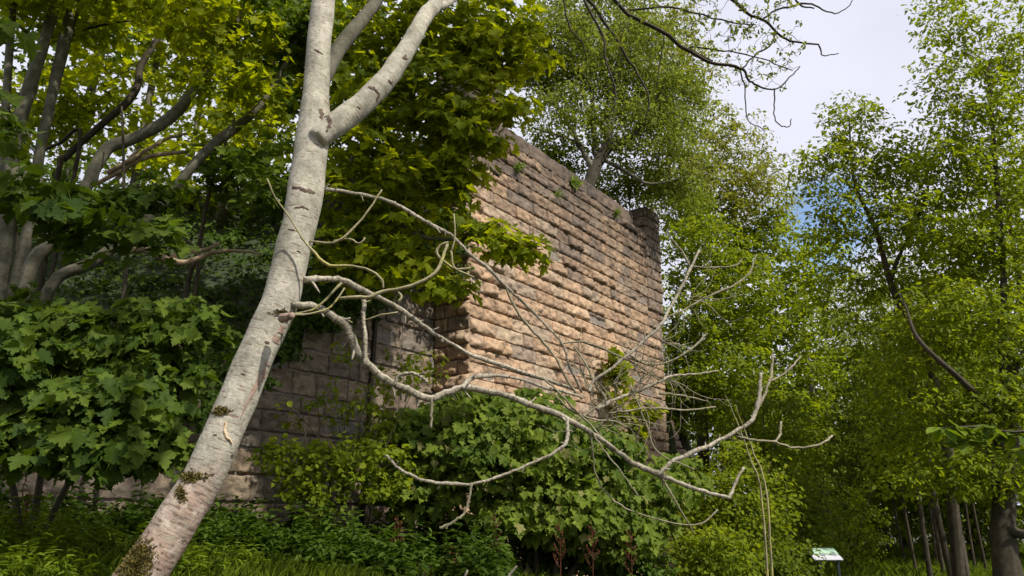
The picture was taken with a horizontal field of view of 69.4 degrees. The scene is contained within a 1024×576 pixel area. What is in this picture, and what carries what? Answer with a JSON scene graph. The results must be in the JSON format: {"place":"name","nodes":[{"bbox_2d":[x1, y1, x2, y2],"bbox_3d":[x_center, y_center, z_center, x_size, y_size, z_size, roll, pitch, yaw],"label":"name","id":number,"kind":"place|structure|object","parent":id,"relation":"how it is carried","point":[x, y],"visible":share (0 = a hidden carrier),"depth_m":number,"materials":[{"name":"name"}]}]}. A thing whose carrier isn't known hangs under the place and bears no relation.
{"place":"outdoors","nodes":[
{"label":"outdoors","id":0,"kind":"place"},
{"bbox_2d":[105,132,186,174],"bbox_3d":[-5.341,-1.977,10.827,0.969,0.942,0.109,12,-21,-33],"label":"broken bough","id":1,"kind":"object","parent":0,"point":[134,157],"visible":0.96,"depth_m":10.78,"materials":[{"name":"brown wood"}]},
{"bbox_2d":[96,150,186,184],"bbox_3d":[-5.380,-1.749,10.762,1.113,0.802,0.120,9,-20,-28],"label":"broken bough","id":2,"kind":"object","parent":1,"relation":"attached to","point":[117,172],"visible":0.94,"depth_m":10.76,"materials":[{"name":"brown wood"}]},
{"bbox_2d":[100,148,140,188],"bbox_3d":[-5.639,-1.738,10.729,0.125,0.915,0.556,-6,-18,17],"label":"broken bough","id":3,"kind":"object","parent":2,"relation":"attached to","point":[130,156],"visible":0.45,"depth_m":10.61,"materials":[{"name":"brown wood"}]},
{"bbox_2d":[12,191,714,511],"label":"embankment","id":4,"kind":"structure","parent":0,"point":[213,279],"depth_m":13.85,"materials":[{"name":"green plant"}]},
{"bbox_2d":[0,1,143,223],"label":"woodland tree","id":5,"kind":"object","parent":4,"relation":"on","point":[22,73],"visible":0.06,"depth_m":16.11,"materials":[{"name":"green plant"}]},
{"bbox_2d":[0,0,148,302],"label":"woodland tree","id":6,"kind":"object","parent":4,"relation":"on","point":[65,36],"visible":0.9,"depth_m":10.66,"materials":[{"name":"grey plant"}]},
{"bbox_2d":[25,15,173,183],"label":"woodland tree","id":7,"kind":"object","parent":4,"relation":"on","point":[90,89],"visible":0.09,"depth_m":18.07,"materials":[{"name":"green plant"}]},
{"bbox_2d":[0,0,291,297],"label":"woodland tree","id":8,"kind":"object","parent":4,"relation":"on","point":[71,111],"visible":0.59,"depth_m":12.59,"materials":[{"name":"green plant"}]},
{"bbox_2d":[77,9,214,189],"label":"woodland tree","id":9,"kind":"object","parent":4,"relation":"on","point":[134,175],"visible":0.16,"depth_m":19.13,"materials":[{"name":"green plant"}]},
{"bbox_2d":[1,0,297,405],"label":"woodland tree","id":10,"kind":"object","parent":4,"relation":"on","point":[208,17],"visible":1,"depth_m":10.24,"materials":[{"name":"green plant"}]},
{"bbox_2d":[114,247,261,265],"bbox_3d":[-4.555,-0.447,10.439,1.939,0.297,0.146,4,-18,-12],"label":"fallen branch","id":11,"kind":"object","parent":4,"relation":"on","point":[187,262],"visible":0.67,"depth_m":10.43,"materials":[{"name":"brown wood"}]},
{"bbox_2d":[167,242,219,257],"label":"fallen branch","id":12,"kind":"object","parent":11,"relation":"on","point":[211,247],"visible":0.69,"depth_m":10.47,"materials":[{"name":"brown wood"}]},
{"bbox_2d":[130,5,248,202],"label":"woodland tree","id":13,"kind":"object","parent":4,"relation":"on","point":[180,119],"visible":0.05,"depth_m":22.29,"materials":[{"name":"green plant"}]},
{"bbox_2d":[12,0,367,409],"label":"woodland tree","id":14,"kind":"object","parent":4,"relation":"on","point":[245,168],"visible":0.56,"depth_m":10.44,"materials":[{"name":"green plant"}]},
{"bbox_2d":[10,137,426,409],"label":"undergrowth","id":15,"kind":"object","parent":4,"relation":"on","point":[231,308],"visible":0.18,"depth_m":13.29,"materials":[{"name":"green plant"}]},
{"bbox_2d":[176,118,286,350],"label":"woodland tree","id":16,"kind":"object","parent":4,"relation":"on","point":[207,170],"visible":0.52,"depth_m":11.28,"materials":[{"name":"green plant"}]},
{"bbox_2d":[128,1,350,228],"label":"woodland tree","id":17,"kind":"object","parent":4,"relation":"on","point":[183,160],"visible":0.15,"depth_m":16.25,"materials":[{"name":"green plant"}]},
{"bbox_2d":[181,0,346,201],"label":"woodland tree","id":18,"kind":"object","parent":4,"relation":"on","point":[287,132],"visible":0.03,"depth_m":18.73,"materials":[{"name":"green plant"}]},
{"bbox_2d":[209,29,330,180],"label":"woodland tree","id":19,"kind":"object","parent":4,"relation":"on","point":[290,125],"visible":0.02,"depth_m":25.00,"materials":[{"name":"green plant"}]},
{"bbox_2d":[223,0,424,216],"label":"woodland tree","id":20,"kind":"object","parent":4,"relation":"on","point":[289,110],"visible":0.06,"depth_m":16.00,"materials":[{"name":"green plant"}]},
{"bbox_2d":[288,0,564,308],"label":"sycamore tree","id":21,"kind":"object","parent":4,"relation":"on","point":[454,126],"visible":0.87,"depth_m":10.38,"materials":[{"name":"green plant"}]},
{"bbox_2d":[526,129,603,179],"bbox_3d":[1.226,-2.875,20.227,2.646,2.986,2.275,0,-17,0],"label":"elder shrub","id":22,"kind":"object","parent":4,"relation":"on","point":[563,153],"visible":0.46,"depth_m":20.02,"materials":[{"name":"green plant"}]},
{"bbox_2d":[585,158,668,209],"bbox_3d":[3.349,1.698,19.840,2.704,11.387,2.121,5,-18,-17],"label":"elder shrub","id":23,"kind":"object","parent":4,"relation":"on","point":[616,187],"visible":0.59,"depth_m":21.09,"materials":[{"name":"green plant"}]},
{"bbox_2d":[603,0,804,472],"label":"ash tree","id":24,"kind":"object","parent":4,"relation":"on","point":[728,193],"visible":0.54,"depth_m":26.69,"materials":[{"name":"green plant"}]},
{"bbox_2d":[0,0,1023,510],"label":"sky","id":25,"kind":"structure","parent":0,"point":[870,38],"materials":[{"name":"white"}]},
{"bbox_2d":[790,519,1023,545],"bbox_3d":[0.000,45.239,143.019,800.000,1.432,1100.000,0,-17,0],"label":"ground","id":26,"kind":"structure","parent":0,"point":[930,535],"depth_m":55.00,"materials":[{"name":"green plant"}]},
{"bbox_2d":[22,476,32,525],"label":"dry stalk","id":27,"kind":"object","parent":26,"relation":"on","point":[26,504],"visible":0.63,"depth_m":6.15,"materials":[{"name":"brown plant"}]},
{"bbox_2d":[0,5,200,270],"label":"sycamore sapling","id":28,"kind":"object","parent":26,"relation":"on","point":[53,209],"visible":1,"depth_m":6.00,"materials":[{"name":"green plant"}]},
{"bbox_2d":[0,280,244,540],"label":"sycamore shrub","id":29,"kind":"object","parent":26,"relation":"on","point":[104,412],"visible":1,"depth_m":5.27,"materials":[{"name":"green plant"}]},
{"bbox_2d":[58,106,195,514],"bbox_3d":[-4.766,0.135,8.445,1.468,5.480,1.561,-16,-23,41],"label":"woodland tree","id":30,"kind":"object","parent":26,"relation":"on","point":[130,197],"visible":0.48,"depth_m":8.74,"materials":[{"name":"green plant"}]},
{"bbox_2d":[0,491,266,575],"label":"herb layer","id":31,"kind":"object","parent":26,"relation":"on","point":[13,534],"visible":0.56,"depth_m":5.33,"materials":[{"name":"green plant"}]},
{"bbox_2d":[0,271,436,537],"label":"wing wall","id":32,"kind":"structure","parent":26,"relation":"on","point":[396,335],"depth_m":11.31,"materials":[{"name":"grey stone"}]},
{"bbox_2d":[0,479,521,575],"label":"dark herb layer","id":33,"kind":"object","parent":26,"relation":"on","point":[323,541],"visible":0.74,"depth_m":7.58,"materials":[{"name":"green plant"}]},
{"bbox_2d":[0,532,575,575],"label":"grass","id":34,"kind":"structure","parent":26,"relation":"on","point":[286,566],"depth_m":5.83,"materials":[{"name":"green plant"}]},
{"bbox_2d":[173,122,476,531],"bbox_3d":[-2.984,0.061,12.037,5.548,8.173,2.463,16,-24,-42],"label":"tree","id":35,"kind":"object","parent":26,"relation":"on","point":[289,347],"visible":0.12,"depth_m":11.37,"materials":[{"name":"green plant"}]},
{"bbox_2d":[243,335,449,536],"bbox_3d":[-2.032,2.127,10.132,2.973,3.254,1.764,15,-22,-39],"label":"leafy shrub","id":36,"kind":"object","parent":26,"relation":"on","point":[372,472],"visible":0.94,"depth_m":9.70,"materials":[{"name":"green plant"}]},
{"bbox_2d":[390,517,403,541],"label":"dock stalk","id":37,"kind":"object","parent":26,"relation":"on","point":[398,527],"visible":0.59,"depth_m":9.14,"materials":[{"name":"plant"}]},
{"bbox_2d":[406,509,507,553],"bbox_3d":[-0.814,3.886,11.350,1.773,0.955,0.956,3,-18,-11],"label":"bramble","id":38,"kind":"object","parent":26,"relation":"on","point":[453,526],"visible":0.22,"depth_m":11.24,"materials":[{"name":"green plant"}]},
{"bbox_2d":[111,0,852,575],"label":"leaning tree","id":39,"kind":"object","parent":26,"relation":"on","point":[161,544],"visible":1,"depth_m":3.81,"materials":[{"name":"grey plant"}]},
{"bbox_2d":[418,562,563,575],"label":"dry grass","id":40,"kind":"structure","parent":26,"relation":"on","point":[527,568],"depth_m":9.72,"materials":[{"name":"green plant"}]},
{"bbox_2d":[487,512,501,559],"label":"dock stalk","id":41,"kind":"object","parent":26,"relation":"on","point":[494,518],"visible":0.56,"depth_m":8.94,"materials":[{"name":"plant"}]},
{"bbox_2d":[508,565,516,575],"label":"bare stick","id":42,"kind":"object","parent":26,"relation":"on","point":[512,571],"visible":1,"depth_m":5.14,"materials":[{"name":"grey wood"}]},
{"bbox_2d":[359,75,673,575],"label":"stone abutment","id":43,"kind":"object","parent":26,"relation":"on","point":[603,277],"visible":0.39,"depth_m":16.27,"materials":[{"name":"brown stone"}]},
{"bbox_2d":[513,161,525,174],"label":"fern tuft","id":44,"kind":"object","parent":43,"relation":"attached to","point":[518,166],"visible":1,"depth_m":15.50,"materials":[{"name":"green plant"}]},
{"bbox_2d":[554,188,563,198],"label":"fern tuft","id":45,"kind":"object","parent":43,"relation":"attached to","point":[558,194],"visible":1,"depth_m":16.72,"materials":[{"name":"green plant"}]},
{"bbox_2d":[570,175,582,189],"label":"fern tuft","id":46,"kind":"object","parent":43,"relation":"attached to","point":[578,183],"visible":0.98,"depth_m":17.39,"materials":[{"name":"green plant"}]},
{"bbox_2d":[598,346,635,424],"bbox_3d":[2.374,2.194,16.732,0.875,1.883,0.655,0,-17,0],"label":"climbing plant","id":47,"kind":"object","parent":43,"relation":"attached to","point":[614,372],"visible":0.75,"depth_m":16.68,"materials":[{"name":"green plant"}]},
{"bbox_2d":[613,205,621,217],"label":"fern tuft","id":48,"kind":"object","parent":43,"relation":"attached to","point":[617,212],"visible":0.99,"depth_m":18.99,"materials":[{"name":"green plant"}]},
{"bbox_2d":[509,0,729,222],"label":"gnarled tree","id":49,"kind":"object","parent":43,"relation":"on","point":[660,113],"visible":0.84,"depth_m":20.39,"materials":[{"name":"green plant"}]},
{"bbox_2d":[607,393,669,459],"bbox_3d":[2.862,3.275,16.763,1.473,1.867,0.786,0,-17,0],"label":"climbing plant","id":50,"kind":"object","parent":43,"relation":"attached to","point":[643,431],"visible":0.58,"depth_m":16.78,"materials":[{"name":"green plant"}]},
{"bbox_2d":[362,385,714,575],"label":"sycamore bush","id":51,"kind":"object","parent":26,"relation":"on","point":[476,437],"visible":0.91,"depth_m":10.12,"materials":[{"name":"green plant"}]},
{"bbox_2d":[494,536,606,575],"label":"bramble","id":52,"kind":"object","parent":26,"relation":"on","point":[546,560],"visible":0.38,"depth_m":10.52,"materials":[{"name":"green plant"}]},
{"bbox_2d":[553,520,565,575],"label":"dock stalk","id":53,"kind":"object","parent":26,"relation":"on","point":[558,529],"visible":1,"depth_m":9.04,"materials":[{"name":"brown plant"}]},
{"bbox_2d":[584,520,599,567],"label":"dock stalk","id":54,"kind":"object","parent":26,"relation":"on","point":[589,527],"visible":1,"depth_m":9.25,"materials":[{"name":"brown plant"}]},
{"bbox_2d":[567,540,680,575],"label":"bramble","id":55,"kind":"object","parent":26,"relation":"on","point":[644,566],"visible":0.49,"depth_m":10.70,"materials":[{"name":"green plant"}]},
{"bbox_2d":[622,530,636,573],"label":"dock stalk","id":56,"kind":"object","parent":26,"relation":"on","point":[631,540],"visible":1,"depth_m":9.41,"materials":[{"name":"brown plant"}]},
{"bbox_2d":[668,420,700,566],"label":"rubble buttress","id":57,"kind":"structure","parent":26,"relation":"on","point":[679,447],"depth_m":19.33,"materials":[{"name":"stone"}]},
{"bbox_2d":[662,257,709,448],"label":"background tree","id":58,"kind":"object","parent":26,"relation":"on","point":[669,321],"depth_m":38.86,"materials":[{"name":"green plant"}]},
{"bbox_2d":[658,178,723,550],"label":"tree","id":59,"kind":"object","parent":26,"relation":"on","point":[703,205],"visible":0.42,"depth_m":23.48,"materials":[{"name":"green plant"}]},
{"bbox_2d":[663,471,746,574],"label":"hazel bush","id":60,"kind":"object","parent":26,"relation":"on","point":[694,518],"visible":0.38,"depth_m":14.21,"materials":[{"name":"green plant"}]},
{"bbox_2d":[658,524,773,575],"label":"hazel bush","id":61,"kind":"object","parent":26,"relation":"on","point":[695,559],"visible":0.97,"depth_m":11.85,"materials":[{"name":"green plant"}]},
{"bbox_2d":[659,208,793,451],"bbox_3d":[6.018,2.727,20.872,4.466,10.749,3.893,0,-17,0],"label":"hawthorn tree","id":62,"kind":"object","parent":26,"relation":"on","point":[714,385],"visible":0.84,"depth_m":20.98,"materials":[{"name":"green plant"}]},
{"bbox_2d":[663,322,808,541],"bbox_3d":[10.105,6.744,35.694,8.543,12.078,7.404,6,-18,-20],"label":"background tree","id":63,"kind":"object","parent":26,"relation":"on","point":[694,443],"visible":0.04,"depth_m":34.98,"materials":[{"name":"green plant"}]},
{"bbox_2d":[725,395,768,575],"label":"sapling","id":64,"kind":"object","parent":26,"relation":"on","point":[765,541],"visible":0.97,"depth_m":11.01,"materials":[{"name":"brown plant"}]},
{"bbox_2d":[689,434,810,574],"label":"hazel bush","id":65,"kind":"object","parent":26,"relation":"on","point":[745,518],"visible":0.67,"depth_m":14.10,"materials":[{"name":"green plant"}]},
{"bbox_2d":[736,407,772,575],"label":"sapling","id":66,"kind":"object","parent":26,"relation":"on","point":[769,538],"visible":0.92,"depth_m":10.99,"materials":[{"name":"brown plant"}]},
{"bbox_2d":[707,381,826,525],"bbox_3d":[6.030,4.558,17.396,2.555,4.775,2.377,7,-18,-20],"label":"hazel bush","id":67,"kind":"object","parent":26,"relation":"on","point":[764,434],"visible":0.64,"depth_m":17.50,"materials":[{"name":"green plant"}]},
{"bbox_2d":[693,197,859,530],"bbox_3d":[8.900,2.673,24.271,6.501,12.846,5.750,0,-17,0],"label":"hawthorn tree","id":68,"kind":"object","parent":26,"relation":"on","point":[758,241],"visible":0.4,"depth_m":24.23,"materials":[{"name":"green plant"}]},
{"bbox_2d":[726,526,832,575],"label":"hazel bush","id":69,"kind":"object","parent":26,"relation":"on","point":[783,565],"visible":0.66,"depth_m":12.81,"materials":[{"name":"green plant"}]},
{"bbox_2d":[710,360,851,532],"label":"background tree","id":70,"kind":"object","parent":26,"relation":"on","point":[789,419],"visible":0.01,"depth_m":40.90,"materials":[{"name":"green plant"}]},
{"bbox_2d":[755,461,859,575],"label":"hazel bush","id":71,"kind":"object","parent":26,"relation":"on","point":[812,532],"visible":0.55,"depth_m":15.43,"materials":[{"name":"green plant"}]},
{"bbox_2d":[737,424,908,551],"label":"background tree","id":72,"kind":"object","parent":26,"relation":"on","point":[874,522],"visible":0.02,"depth_m":31.34,"materials":[{"name":"green plant"}]},
{"bbox_2d":[807,548,843,575],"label":"information board","id":73,"kind":"object","parent":26,"relation":"on","point":[833,556],"visible":0.89,"depth_m":13.04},
{"bbox_2d":[652,543,1023,575],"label":"path grass","id":74,"kind":"structure","parent":26,"relation":"on","point":[892,562],"depth_m":21.17,"materials":[{"name":"green plant"}]},
{"bbox_2d":[786,340,918,541],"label":"background tree","id":75,"kind":"object","parent":26,"relation":"on","point":[844,405],"depth_m":44.85,"materials":[{"name":"green plant"}]},
{"bbox_2d":[812,478,893,566],"bbox_3d":[9.945,7.040,21.907,2.582,2.687,2.376,0,-17,0],"label":"hazel bush","id":76,"kind":"object","parent":26,"relation":"on","point":[858,529],"visible":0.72,"depth_m":21.61,"materials":[{"name":"green plant"}]},
{"bbox_2d":[780,254,940,546],"bbox_3d":[13.161,4.199,27.883,8.764,12.087,5.075,6,-18,-19],"label":"willow tree","id":77,"kind":"object","parent":26,"relation":"on","point":[846,464],"visible":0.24,"depth_m":26.96,"materials":[{"name":"green plant"}]},
{"bbox_2d":[824,358,907,561],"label":"coppice tree","id":78,"kind":"object","parent":26,"relation":"on","point":[894,510],"visible":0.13,"depth_m":25.31,"materials":[{"name":"green plant"}]},
{"bbox_2d":[837,380,901,552],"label":"coppice tree","id":79,"kind":"object","parent":26,"relation":"on","point":[887,544],"visible":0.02,"depth_m":28.60,"materials":[{"name":"green plant"}]},
{"bbox_2d":[774,90,975,575],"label":"wild cherry tree","id":80,"kind":"object","parent":26,"relation":"on","point":[874,168],"visible":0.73,"depth_m":16.39,"materials":[{"name":"green plant"}]},
{"bbox_2d":[814,327,943,570],"bbox_3d":[10.606,4.590,20.581,3.294,7.041,3.339,0,-17,0],"label":"coppice tree","id":81,"kind":"object","parent":26,"relation":"on","point":[902,500],"visible":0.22,"depth_m":20.89,"materials":[{"name":"green plant"}]},
{"bbox_2d":[841,410,963,547],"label":"background tree","id":82,"kind":"object","parent":26,"relation":"on","point":[905,538],"visible":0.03,"depth_m":33.61,"materials":[{"name":"green plant"}]},
{"bbox_2d":[819,295,992,575],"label":"coppice tree","id":83,"kind":"object","parent":26,"relation":"on","point":[942,537],"visible":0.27,"depth_m":17.57,"materials":[{"name":"green plant"}]},
{"bbox_2d":[840,266,986,546],"bbox_3d":[21.221,6.010,37.966,9.029,14.579,7.924,0,-17,0],"label":"background tree","id":84,"kind":"object","parent":26,"relation":"on","point":[896,365],"visible":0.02,"depth_m":38.61,"materials":[{"name":"green plant"}]},
{"bbox_2d":[832,285,999,575],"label":"coppice tree","id":85,"kind":"object","parent":26,"relation":"on","point":[929,571],"visible":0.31,"depth_m":17.47,"materials":[{"name":"green plant"}]},
{"bbox_2d":[867,370,971,561],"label":"coppice tree","id":86,"kind":"object","parent":26,"relation":"on","point":[933,536],"visible":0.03,"depth_m":23.91,"materials":[{"name":"green plant"}]},
{"bbox_2d":[850,316,990,574],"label":"coppice tree","id":87,"kind":"object","parent":26,"relation":"on","point":[941,560],"visible":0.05,"depth_m":19.43,"materials":[{"name":"green plant"}]},
{"bbox_2d":[845,0,1023,575],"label":"hornbeam tree","id":88,"kind":"object","parent":26,"relation":"on","point":[1002,411],"visible":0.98,"depth_m":14.13,"materials":[{"name":"green plant"}]},
{"bbox_2d":[861,296,1018,575],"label":"coppice tree","id":89,"kind":"object","parent":26,"relation":"on","point":[967,570],"visible":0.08,"depth_m":17.48,"materials":[{"name":"green plant"}]},
{"bbox_2d":[865,378,1023,561],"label":"background tree","id":90,"kind":"object","parent":26,"relation":"on","point":[981,510],"visible":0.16,"depth_m":25.47,"materials":[{"name":"green plant"}]},
{"bbox_2d":[869,197,1023,550],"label":"background tree","id":91,"kind":"object","parent":26,"relation":"on","point":[893,303],"visible":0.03,"depth_m":31.19,"materials":[{"name":"green plant"}]},
{"bbox_2d":[905,363,995,565],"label":"coppice tree","id":92,"kind":"object","parent":26,"relation":"on","point":[969,534],"visible":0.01,"depth_m":21.88,"materials":[{"name":"green plant"}]},
{"bbox_2d":[892,299,1023,492],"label":"coppice tree","id":93,"kind":"object","parent":26,"relation":"on","point":[975,380],"visible":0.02,"depth_m":18.84,"materials":[{"name":"green plant"}]},
{"bbox_2d":[896,336,1022,569],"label":"coppice tree","id":94,"kind":"object","parent":26,"relation":"on","point":[979,538],"visible":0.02,"depth_m":20.02,"materials":[{"name":"green plant"}]},
{"bbox_2d":[900,148,1023,528],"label":"background tree","id":95,"kind":"object","parent":26,"relation":"on","point":[1020,510],"visible":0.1,"depth_m":25.12,"materials":[{"name":"green plant"}]},
{"bbox_2d":[926,419,1023,465],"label":"chestnut sapling","id":96,"kind":"object","parent":26,"relation":"on","point":[1007,437],"visible":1,"depth_m":5.99,"materials":[{"name":"green plant"}]}
]}

